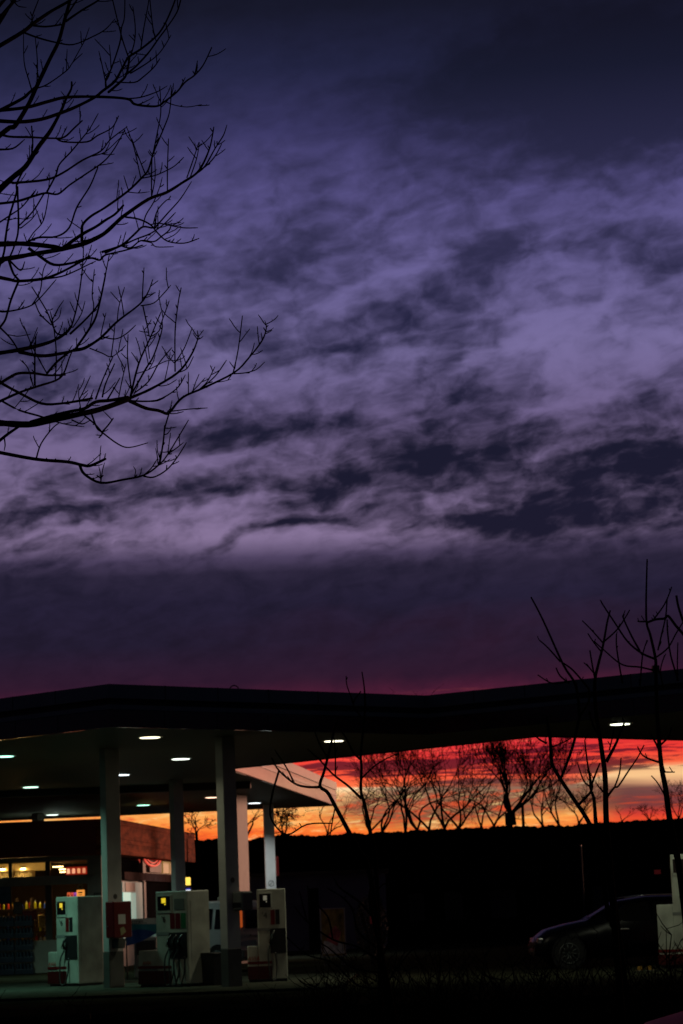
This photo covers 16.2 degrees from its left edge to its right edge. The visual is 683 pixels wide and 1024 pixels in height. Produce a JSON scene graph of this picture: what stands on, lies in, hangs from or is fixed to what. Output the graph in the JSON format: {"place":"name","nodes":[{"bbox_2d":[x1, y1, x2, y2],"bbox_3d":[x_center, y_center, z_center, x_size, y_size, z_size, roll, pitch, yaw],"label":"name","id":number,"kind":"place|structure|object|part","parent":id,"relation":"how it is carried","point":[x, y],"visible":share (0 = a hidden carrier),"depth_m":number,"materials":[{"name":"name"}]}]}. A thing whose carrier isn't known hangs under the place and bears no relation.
{"place":"outdoors","nodes":[
{"label":"outdoors","id":0,"kind":"place"},
{"bbox_2d":[249,868,388,950],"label":"garage","id":1,"kind":"structure","parent":0,"point":[354,883],"depth_m":90.81,"materials":[{"name":"black plastic"}]},
{"bbox_2d":[308,888,319,949],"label":"door","id":2,"kind":"structure","parent":1,"relation":"in","point":[313,911],"depth_m":90.65,"materials":[{"name":"black"}]},
{"bbox_2d":[0,940,682,1016],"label":"forecourt","id":3,"kind":"structure","parent":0,"point":[298,961],"depth_m":49.48,"materials":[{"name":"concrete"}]},
{"bbox_2d":[0,963,14,974],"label":"drinks crate","id":4,"kind":"object","parent":3,"relation":"on","point":[7,969],"visible":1,"depth_m":68.19,"materials":[{"name":"plastic"}]},
{"bbox_2d":[0,951,14,962],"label":"drinks crate","id":5,"kind":"object","parent":4,"relation":"on","point":[6,957],"visible":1,"depth_m":68.26,"materials":[{"name":"plastic"}]},
{"bbox_2d":[0,939,14,950],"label":"drinks crate","id":6,"kind":"object","parent":5,"relation":"on","point":[6,945],"visible":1,"depth_m":68.31,"materials":[{"name":"plastic"}]},
{"bbox_2d":[0,928,14,938],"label":"drinks crate","id":7,"kind":"object","parent":6,"relation":"on","point":[6,933],"visible":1,"depth_m":68.35,"materials":[{"name":"plastic"}]},
{"bbox_2d":[0,916,13,926],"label":"drinks crate","id":8,"kind":"object","parent":7,"relation":"on","point":[6,921],"visible":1,"depth_m":68.39,"materials":[{"name":"plastic"}]},
{"bbox_2d":[15,963,34,974],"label":"drinks crate","id":9,"kind":"object","parent":3,"relation":"on","point":[25,968],"visible":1,"depth_m":68.21,"materials":[{"name":"plastic"}]},
{"bbox_2d":[15,951,34,962],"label":"drinks crate","id":10,"kind":"object","parent":9,"relation":"on","point":[25,956],"visible":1,"depth_m":68.26,"materials":[{"name":"plastic"}]},
{"bbox_2d":[15,939,34,950],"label":"drinks crate","id":11,"kind":"object","parent":10,"relation":"on","point":[24,944],"visible":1,"depth_m":68.32,"materials":[{"name":"plastic"}]},
{"bbox_2d":[14,927,33,938],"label":"drinks crate","id":12,"kind":"object","parent":11,"relation":"on","point":[25,932],"visible":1,"depth_m":68.37,"materials":[{"name":"plastic"}]},
{"bbox_2d":[14,915,33,926],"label":"drinks crate","id":13,"kind":"object","parent":12,"relation":"on","point":[20,920],"visible":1,"depth_m":68.38,"materials":[{"name":"plastic"}]},
{"bbox_2d":[0,819,194,972],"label":"station shop","id":14,"kind":"structure","parent":3,"relation":"on","point":[40,848],"depth_m":69.86,"materials":[{"name":"brown metal"}]},
{"bbox_2d":[0,886,11,903],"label":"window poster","id":15,"kind":"object","parent":14,"relation":"attached to","point":[5,895],"depth_m":69.70,"materials":[{"name":"paper"}]},
{"bbox_2d":[13,902,22,913],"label":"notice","id":16,"kind":"object","parent":14,"relation":"attached to","point":[17,907],"visible":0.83,"depth_m":69.61,"materials":[{"name":"paper"}]},
{"bbox_2d":[0,898,45,940],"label":"product shelf","id":17,"kind":"object","parent":14,"relation":"on","point":[31,904],"visible":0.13,"depth_m":70.41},
{"bbox_2d":[38,911,44,927],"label":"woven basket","id":18,"kind":"object","parent":14,"relation":"in","point":[41,920],"visible":1,"depth_m":70.01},
{"bbox_2d":[66,866,86,874],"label":"lantern sign","id":19,"kind":"object","parent":14,"relation":"attached to","point":[75,870],"visible":0.88,"depth_m":71.66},
{"bbox_2d":[77,890,84,895],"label":"orange lit display","id":20,"kind":"object","parent":14,"relation":"attached to","point":[80,892],"visible":0.71,"depth_m":71.36},
{"bbox_2d":[121,857,140,872],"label":"window pane","id":21,"kind":"structure","parent":14,"relation":"in","point":[127,864],"depth_m":74.53,"materials":[{"name":"black glass"}]},
{"bbox_2d":[161,861,170,873],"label":"lit window","id":22,"kind":"structure","parent":14,"relation":"in","point":[166,866],"depth_m":81.32,"materials":[{"name":"beige glass"}]},
{"bbox_2d":[126,918,156,979],"bbox_3d":[-4.815,10.556,58.291,0.821,1.502,0.096,-2,-9,0],"label":"promotional banner","id":23,"kind":"object","parent":3,"relation":"on","point":[143,929],"visible":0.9,"depth_m":58.35,"materials":[{"name":"blue fabric"}]},
{"bbox_2d":[134,936,156,977],"bbox_3d":[-4.801,10.946,59.235,0.552,0.986,0.610,-2,-9,0],"label":"ice chest","id":24,"kind":"object","parent":3,"relation":"on","point":[149,943],"visible":0.39,"depth_m":58.98,"materials":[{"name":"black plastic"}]},
{"bbox_2d":[169,780,185,890],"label":"canopy pillar","id":25,"kind":"structure","parent":3,"relation":"on","point":[177,842],"depth_m":63.40,"materials":[{"name":"grey metal"}]},
{"bbox_2d":[0,973,357,1001],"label":"pump island","id":26,"kind":"structure","parent":3,"relation":"on","point":[39,991],"depth_m":47.78,"materials":[{"name":"concrete"}]},
{"bbox_2d":[48,896,102,985],"bbox_3d":[-5.948,9.481,53.145,1.022,1.945,0.917,-11,-13,41],"label":"fuel pump","id":27,"kind":"object","parent":26,"relation":"on","point":[76,959],"visible":1,"depth_m":52.86,"materials":[{"name":"metal"}]},
{"bbox_2d":[99,749,123,987],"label":"canopy pillar","id":28,"kind":"structure","parent":26,"relation":"on","point":[113,966],"depth_m":50.65,"materials":[{"name":"grey metal"}]},
{"bbox_2d":[105,901,131,948],"bbox_3d":[-4.661,8.630,50.304,0.265,0.970,0.538,-11,-13,41],"label":"wall box","id":29,"kind":"object","parent":28,"relation":"attached to","point":[118,920],"visible":1,"depth_m":50.19,"materials":[{"name":"red metal"}]},
{"bbox_2d":[0,665,682,820],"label":"station canopy","id":30,"kind":"object","parent":28,"relation":"on","point":[54,742],"visible":0.9,"depth_m":49.25,"materials":[{"name":"black metal"}]},
{"bbox_2d":[0,755,15,757],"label":"canopy lamp","id":31,"kind":"object","parent":30,"relation":"attached to","point":[2,756],"visible":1,"depth_m":51.64,"materials":[{"name":"white paint"}]},
{"bbox_2d":[21,786,40,787],"bbox_3d":[-8.280,7.326,64.107,0.520,0.032,0.520,6,-12,-39],"label":"canopy lamp","id":32,"kind":"object","parent":30,"relation":"attached to","point":[30,786],"visible":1,"depth_m":63.97,"materials":[{"name":"white paint"}]},
{"bbox_2d":[32,813,43,820],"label":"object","id":33,"kind":"structure","parent":30,"relation":"attached to","point":[37,816],"depth_m":80.36,"materials":[{"name":"black plastic"}]},
{"bbox_2d":[119,773,131,775],"bbox_3d":[-5.502,6.564,60.133,0.520,0.032,0.520,6,-12,-39],"label":"canopy lamp","id":34,"kind":"object","parent":30,"relation":"attached to","point":[123,774],"visible":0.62,"depth_m":59.98,"materials":[{"name":"white paint"}]},
{"bbox_2d":[137,735,162,738],"bbox_3d":[-3.812,4.483,47.902,0.520,0.032,0.520,6,-12,-39],"label":"canopy lamp","id":35,"kind":"object","parent":30,"relation":"attached to","point":[150,737],"visible":1,"depth_m":47.75,"materials":[{"name":"white paint"}]},
{"bbox_2d":[169,757,191,759],"bbox_3d":[-3.667,5.628,54.883,0.520,0.032,0.520,6,-12,-39],"label":"canopy lamp","id":36,"kind":"object","parent":30,"relation":"attached to","point":[182,758],"visible":1,"depth_m":54.76,"materials":[{"name":"white paint"}]},
{"bbox_2d":[322,739,345,741],"bbox_3d":[-0.163,4.844,50.943,0.520,0.032,0.520,6,-12,-39],"label":"canopy lamp","id":37,"kind":"object","parent":30,"relation":"attached to","point":[336,740],"visible":0.88,"depth_m":50.80,"materials":[{"name":"white paint"}]},
{"bbox_2d":[607,722,632,724],"bbox_3d":[5.695,4.333,49.211,0.520,0.032,0.520,6,-12,-39],"label":"canopy lamp","id":38,"kind":"object","parent":30,"relation":"attached to","point":[621,723],"visible":0.94,"depth_m":49.07,"materials":[{"name":"white paint"}]},
{"bbox_2d":[138,890,209,986],"bbox_3d":[-3.534,8.839,49.817,1.512,1.945,0.817,-11,-13,41],"label":"fuel pump","id":39,"kind":"object","parent":26,"relation":"on","point":[182,935],"visible":1,"depth_m":49.44,"materials":[{"name":"metal"}]},
{"bbox_2d":[201,952,221,985],"bbox_3d":[-2.617,9.373,49.350,0.420,0.670,0.420,-11,-13,41],"label":"litter bin","id":40,"kind":"object","parent":26,"relation":"on","point":[211,968],"visible":0.79,"depth_m":49.19,"materials":[{"name":"black plastic"}]},
{"bbox_2d":[215,736,241,986],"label":"canopy pillar","id":41,"kind":"structure","parent":26,"relation":"on","point":[231,965],"depth_m":48.32,"materials":[{"name":"grey metal"}]},
{"bbox_2d":[233,891,252,910],"bbox_3d":[-1.982,7.790,48.201,0.288,0.380,0.334,-11,-13,41],"label":"dispenser box","id":42,"kind":"object","parent":41,"relation":"attached to","point":[242,901],"visible":1,"depth_m":48.08,"materials":[{"name":"grey plastic"}]},
{"bbox_2d":[247,888,287,981],"bbox_3d":[-1.574,8.895,50.550,0.849,1.925,0.637,-2,-9,-2],"label":"fuel pump","id":43,"kind":"object","parent":26,"relation":"on","point":[268,962],"visible":1,"depth_m":50.38,"materials":[{"name":"metal"}]},
{"bbox_2d":[185,877,191,890],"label":"lit price sign","id":44,"kind":"object","parent":3,"relation":"on","point":[188,882],"visible":0.33,"depth_m":88.97,"materials":[{"name":"yellow plastic"}]},
{"bbox_2d":[152,900,258,960],"bbox_3d":[-3.443,11.176,63.224,3.836,1.873,1.950,-10,-12,39],"label":"silver van","id":45,"kind":"object","parent":3,"relation":"on","point":[248,927],"visible":0.05,"depth_m":61.81,"materials":[{"name":"white paint"}]},
{"bbox_3d":[-3.645,10.555,62.342,0.795,0.520,0.090,-10,-12,39],"label":"side window","id":46,"kind":"part","parent":45,"relation":"part of","materials":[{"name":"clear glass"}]},
{"bbox_3d":[-3.004,10.455,61.822,0.656,0.500,0.096,-10,-12,38],"label":"side window","id":47,"kind":"part","parent":45,"relation":"part of","materials":[{"name":"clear glass"}]},
{"bbox_3d":[-2.033,10.485,62.109,0.040,0.460,1.360,-10,-12,39],"label":"rear window","id":48,"kind":"part","parent":45,"relation":"part of","materials":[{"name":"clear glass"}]},
{"bbox_2d":[236,794,249,963],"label":"canopy pillar","id":49,"kind":"structure","parent":3,"relation":"on","point":[242,836],"depth_m":72.32,"materials":[{"name":"metal"}]},
{"bbox_2d":[263,804,278,888],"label":"canopy pillar","id":50,"kind":"structure","parent":3,"relation":"on","point":[271,869],"depth_m":80.13,"materials":[{"name":"white metal"}]},
{"bbox_2d":[320,908,346,965],"bbox_3d":[-0.225,11.472,65.002,0.680,1.530,0.500,-1,-9,-6],"label":"poster stand","id":51,"kind":"object","parent":3,"relation":"on","point":[336,917],"visible":0.76,"depth_m":65.00,"materials":[{"name":"metal"}]},
{"bbox_2d":[0,992,682,1023],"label":"kerb","id":52,"kind":"structure","parent":3,"relation":"on","point":[200,1012],"depth_m":35.68,"materials":[{"name":"concrete"}]},
{"bbox_2d":[354,895,388,957],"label":"shrub","id":53,"kind":"object","parent":3,"relation":"on","point":[361,910],"visible":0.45,"depth_m":66.86,"materials":[{"name":"green plant"}]},
{"bbox_2d":[580,845,584,916],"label":"slim pole","id":54,"kind":"object","parent":3,"relation":"on","point":[582,880],"visible":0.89,"depth_m":88.88,"materials":[{"name":"metal"}]},
{"bbox_2d":[528,893,672,968],"bbox_3d":[6.591,9.425,54.142,4.710,1.612,2.090,-2,-9,-3],"label":"parked car","id":55,"kind":"object","parent":3,"relation":"on","point":[641,909],"visible":0.67,"depth_m":53.26,"materials":[{"name":"black paint"}]},
{"bbox_3d":[6.309,8.880,53.459,1.081,0.420,0.209,-2,-9,-1],"label":"side window","id":56,"kind":"part","parent":55,"relation":"part of","materials":[{"name":"black glass"}]},
{"bbox_3d":[7.334,8.846,53.488,0.820,0.420,0.207,-2,-9,-3],"label":"side window","id":57,"kind":"part","parent":55,"relation":"part of","materials":[{"name":"black glass"}]},
{"bbox_2d":[654,870,660,895],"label":"red sign","id":58,"kind":"object","parent":3,"relation":"on","point":[657,872],"visible":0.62,"depth_m":90.90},
{"bbox_2d":[657,854,682,967],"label":"fuel pump","id":59,"kind":"object","parent":3,"relation":"on","point":[669,915],"visible":0.79,"depth_m":50.51,"materials":[{"name":"metal"}]},
{"bbox_2d":[0,0,682,840],"label":"sky","id":60,"kind":"structure","parent":0,"point":[460,222],"materials":[{"name":"purple"}]},
{"bbox_2d":[18,999,680,1023],"bbox_3d":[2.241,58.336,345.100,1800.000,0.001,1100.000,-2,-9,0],"label":"ground","id":61,"kind":"structure","parent":0,"point":[213,1018],"depth_m":34.24,"materials":[{"name":"black plant"}]},
{"bbox_2d":[0,0,277,483],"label":"bare tree","id":62,"kind":"object","parent":61,"relation":"on","point":[56,417],"visible":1,"depth_m":12.28,"materials":[{"name":"black plant"}]},
{"bbox_2d":[184,811,215,889],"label":"bare tree","id":63,"kind":"object","parent":61,"relation":"on","point":[198,869],"visible":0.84,"depth_m":83.21,"materials":[{"name":"black plant"}]},
{"bbox_2d":[248,811,262,834],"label":"bare tree","id":64,"kind":"object","parent":61,"relation":"on","point":[253,818],"visible":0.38,"depth_m":95.63,"materials":[{"name":"brown plant"}]},
{"bbox_2d":[260,808,301,871],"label":"bare tree","id":65,"kind":"object","parent":61,"relation":"on","point":[285,816],"visible":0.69,"depth_m":104.00,"materials":[{"name":"black plant"}]},
{"bbox_2d":[269,717,391,1023],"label":"sapling","id":66,"kind":"object","parent":61,"relation":"on","point":[361,854],"visible":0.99,"depth_m":23.82,"materials":[{"name":"brown plant"}]},
{"bbox_2d":[303,788,359,870],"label":"bare tree","id":67,"kind":"object","parent":61,"relation":"on","point":[328,853],"visible":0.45,"depth_m":119.02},
{"bbox_2d":[0,991,680,1023],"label":"verge grass","id":68,"kind":"structure","parent":61,"relation":"on","point":[205,1016],"depth_m":33.88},
{"bbox_2d":[307,672,398,1023],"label":"sapling","id":69,"kind":"object","parent":61,"relation":"on","point":[372,840],"visible":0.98,"depth_m":24.78,"materials":[{"name":"brown plant"}]},
{"bbox_2d":[286,870,424,1023],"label":"sapling","id":70,"kind":"object","parent":61,"relation":"on","point":[387,978],"visible":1,"depth_m":22.57,"materials":[{"name":"brown plant"}]},
{"bbox_2d":[349,750,441,871],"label":"bare tree","id":71,"kind":"object","parent":61,"relation":"on","point":[405,821],"visible":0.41,"depth_m":111.55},
{"bbox_2d":[342,749,453,868],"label":"bare tree","id":72,"kind":"object","parent":61,"relation":"on","point":[370,845],"visible":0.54,"depth_m":135.07,"materials":[{"name":"black plant"}]},
{"bbox_2d":[358,752,454,868],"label":"bare tree","id":73,"kind":"object","parent":61,"relation":"on","point":[383,827],"visible":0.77,"depth_m":109.44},
{"bbox_2d":[354,746,485,870],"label":"bare tree","id":74,"kind":"object","parent":61,"relation":"on","point":[429,839],"visible":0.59,"depth_m":117.32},
{"bbox_2d":[347,687,503,870],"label":"bare tree","id":75,"kind":"object","parent":61,"relation":"on","point":[416,837],"visible":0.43,"depth_m":131.04,"materials":[{"name":"black plant"}]},
{"bbox_2d":[383,690,524,869],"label":"bare tree","id":76,"kind":"object","parent":61,"relation":"on","point":[443,824],"visible":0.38,"depth_m":107.52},
{"bbox_2d":[415,744,521,869],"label":"bare tree","id":77,"kind":"object","parent":61,"relation":"on","point":[460,825],"visible":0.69,"depth_m":113.89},
{"bbox_2d":[452,761,514,868],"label":"bare tree","id":78,"kind":"object","parent":61,"relation":"on","point":[482,843],"visible":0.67,"depth_m":128.75,"materials":[{"name":"black plant"}]},
{"bbox_2d":[434,765,538,867],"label":"bare tree","id":79,"kind":"object","parent":61,"relation":"on","point":[494,840],"visible":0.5,"depth_m":131.90,"materials":[{"name":"black plant"}]},
{"bbox_2d":[467,737,584,866],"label":"bare tree","id":80,"kind":"object","parent":61,"relation":"on","point":[510,816],"visible":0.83,"depth_m":103.08,"materials":[{"name":"black plant"}]},
{"bbox_2d":[513,753,565,865],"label":"bare tree","id":81,"kind":"object","parent":61,"relation":"on","point":[543,833],"visible":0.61,"depth_m":121.12,"materials":[{"name":"black plant"}]},
{"bbox_2d":[507,738,586,865],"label":"bare tree","id":82,"kind":"object","parent":61,"relation":"on","point":[559,832],"visible":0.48,"depth_m":124.48,"materials":[{"name":"black plant"}]},
{"bbox_2d":[548,755,609,864],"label":"bare tree","id":83,"kind":"object","parent":61,"relation":"on","point":[586,803],"visible":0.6,"depth_m":130.47,"materials":[{"name":"black plant"}]},
{"bbox_2d":[530,597,633,1023],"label":"sapling","id":84,"kind":"object","parent":61,"relation":"on","point":[591,827],"visible":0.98,"depth_m":22.82,"materials":[{"name":"black plant"}]},
{"bbox_2d":[577,610,644,1023],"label":"sapling","id":85,"kind":"object","parent":61,"relation":"on","point":[611,913],"visible":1,"depth_m":21.76,"materials":[{"name":"black plant"}]},
{"bbox_2d":[616,806,634,862],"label":"bare tree","id":86,"kind":"object","parent":61,"relation":"on","point":[623,843],"visible":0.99,"depth_m":138.61,"materials":[{"name":"black plant"}]},
{"bbox_2d":[595,559,682,922],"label":"sapling","id":87,"kind":"object","parent":61,"relation":"on","point":[672,833],"visible":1,"depth_m":21.92,"materials":[{"name":"black plant"}]},
{"bbox_2d":[636,804,659,861],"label":"bare tree","id":88,"kind":"object","parent":61,"relation":"on","point":[650,837],"visible":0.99,"depth_m":148.66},
{"bbox_2d":[655,779,682,853],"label":"bare tree","id":89,"kind":"object","parent":61,"relation":"on","point":[679,824],"visible":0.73,"depth_m":148.62,"materials":[{"name":"black plant"}]},
{"bbox_2d":[185,817,682,900],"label":"hill","id":90,"kind":"structure","parent":0,"point":[306,853],"depth_m":246.49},
{"bbox_2d":[521,806,526,866],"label":"chimney post","id":91,"kind":"object","parent":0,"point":[524,837],"depth_m":118.85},
{"bbox_2d":[385,861,671,945],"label":"long shed","id":92,"kind":"structure","parent":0,"point":[513,904],"depth_m":94.73,"materials":[{"name":"black plastic"}]},
{"bbox_2d":[408,893,424,921],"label":"window","id":93,"kind":"structure","parent":92,"relation":"in","point":[416,900],"depth_m":94.66,"materials":[{"name":"black glass"}]},
{"bbox_2d":[444,891,462,919],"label":"window","id":94,"kind":"structure","parent":92,"relation":"in","point":[453,900],"depth_m":94.66,"materials":[{"name":"black glass"}]},
{"bbox_2d":[490,889,516,917],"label":"window","id":95,"kind":"structure","parent":92,"relation":"in","point":[503,902],"depth_m":94.66,"materials":[{"name":"black glass"}]},
{"bbox_2d":[592,886,608,910],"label":"window","id":96,"kind":"structure","parent":92,"relation":"in","point":[598,901],"depth_m":94.68,"materials":[{"name":"black glass"}]},
{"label":"high shelf","id":97,"kind":"object","parent":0,"visible":0},
{"bbox_2d":[2,871,6,877],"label":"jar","id":98,"kind":"object","parent":97,"relation":"on","point":[4,874],"visible":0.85,"depth_m":70.39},
{"bbox_2d":[14,871,19,876],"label":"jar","id":99,"kind":"object","parent":97,"relation":"on","point":[16,873],"visible":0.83,"depth_m":70.39,"materials":[{"name":"yellow"}]},
{"bbox_2d":[24,871,28,876],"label":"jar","id":100,"kind":"object","parent":97,"relation":"on","point":[26,873],"visible":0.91,"depth_m":70.39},
{"bbox_2d":[29,870,34,876],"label":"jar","id":101,"kind":"object","parent":97,"relation":"on","point":[31,873],"visible":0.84,"depth_m":70.39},
{"label":"road","id":102,"kind":"structure","parent":0,"visible":0},
{"bbox_2d":[644,1011,682,1023],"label":"red car","id":103,"kind":"object","parent":102,"relation":"on","point":[676,1018],"visible":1,"depth_m":12.29,"materials":[{"name":"paint"}]}
]}

